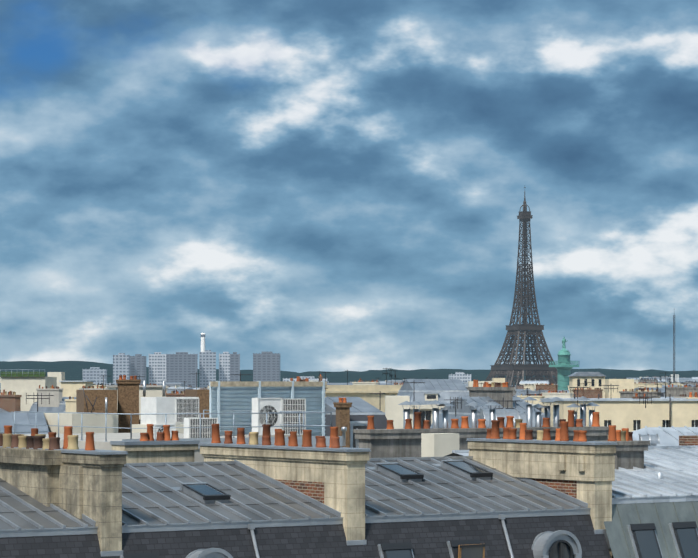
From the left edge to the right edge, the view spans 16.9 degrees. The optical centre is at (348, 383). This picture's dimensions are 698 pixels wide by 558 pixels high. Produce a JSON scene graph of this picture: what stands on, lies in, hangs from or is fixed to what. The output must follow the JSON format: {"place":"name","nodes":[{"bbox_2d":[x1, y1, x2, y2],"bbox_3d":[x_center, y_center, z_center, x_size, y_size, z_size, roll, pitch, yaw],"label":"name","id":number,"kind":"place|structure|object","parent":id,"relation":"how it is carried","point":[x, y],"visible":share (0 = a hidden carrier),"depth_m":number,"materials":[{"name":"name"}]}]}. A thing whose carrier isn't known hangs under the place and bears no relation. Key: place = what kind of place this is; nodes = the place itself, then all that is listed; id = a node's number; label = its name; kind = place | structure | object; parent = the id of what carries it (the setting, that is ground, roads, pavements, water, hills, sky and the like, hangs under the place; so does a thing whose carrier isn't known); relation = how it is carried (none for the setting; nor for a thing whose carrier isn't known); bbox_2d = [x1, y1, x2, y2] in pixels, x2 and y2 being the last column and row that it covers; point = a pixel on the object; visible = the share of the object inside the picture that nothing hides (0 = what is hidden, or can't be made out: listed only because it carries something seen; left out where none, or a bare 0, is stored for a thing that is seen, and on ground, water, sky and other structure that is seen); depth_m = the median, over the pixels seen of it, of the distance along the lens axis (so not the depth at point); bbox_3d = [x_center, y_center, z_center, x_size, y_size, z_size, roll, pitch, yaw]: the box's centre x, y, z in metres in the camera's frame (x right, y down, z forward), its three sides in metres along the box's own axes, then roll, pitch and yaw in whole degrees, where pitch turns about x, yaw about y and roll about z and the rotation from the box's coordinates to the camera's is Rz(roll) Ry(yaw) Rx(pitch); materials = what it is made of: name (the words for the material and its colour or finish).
{"place":"outdoors","nodes":[
{"label":"outdoors","id":0,"kind":"place"},
{"bbox_2d":[0,368,697,411],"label":"city blocks","id":1,"kind":"structure","parent":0,"point":[10,402],"depth_m":373.03,"materials":[{"name":"concrete"}]},
{"bbox_2d":[0,361,697,387],"bbox_3d":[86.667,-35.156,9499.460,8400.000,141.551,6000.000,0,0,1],"label":"distant hills","id":2,"kind":"structure","parent":0,"point":[73,370],"depth_m":7940.51,"materials":[{"name":"green plant"}]},
{"bbox_2d":[0,0,697,372],"label":"sky","id":3,"kind":"structure","parent":0,"point":[320,185],"materials":[{"name":"blue"}]},
{"bbox_2d":[93,376,697,396],"bbox_3d":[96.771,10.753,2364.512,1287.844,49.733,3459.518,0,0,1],"label":"city blocks","id":4,"kind":"structure","parent":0,"point":[518,391],"depth_m":1685.90,"materials":[{"name":"concrete"}]},
{"label":"ground","id":5,"kind":"structure","parent":0,"visible":0},
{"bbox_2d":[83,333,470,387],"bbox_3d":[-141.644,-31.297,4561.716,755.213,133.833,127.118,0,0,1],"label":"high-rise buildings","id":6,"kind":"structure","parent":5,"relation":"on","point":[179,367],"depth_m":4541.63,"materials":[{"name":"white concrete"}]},
{"bbox_2d":[0,445,697,557],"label":"roof block","id":7,"kind":"structure","parent":5,"relation":"on","point":[458,504],"depth_m":55.38,"materials":[{"name":"metal"}]},
{"bbox_2d":[0,420,617,557],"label":"party walls","id":8,"kind":"structure","parent":7,"relation":"on","point":[72,478],"depth_m":54.58,"materials":[{"name":"beige stone"}]},
{"bbox_2d":[0,369,697,557],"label":"rooftops","id":9,"kind":"object","parent":5,"relation":"on","point":[138,423],"visible":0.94,"depth_m":94.11,"materials":[{"name":"metal"}]},
{"bbox_2d":[485,187,556,388],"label":"lattice tower","id":10,"kind":"structure","parent":5,"relation":"on","point":[540,370],"depth_m":3390.16,"materials":[{"name":"metal"}]},
{"bbox_2d":[549,337,578,389],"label":"monument column","id":11,"kind":"structure","parent":5,"relation":"on","point":[563,367],"depth_m":657.76,"materials":[{"name":"metal"}]},
{"bbox_2d":[671,315,678,381],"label":"radio mast","id":12,"kind":"object","parent":5,"relation":"on","point":[672,378],"visible":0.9,"depth_m":1297.91,"materials":[{"name":"grey metal"}]}
]}

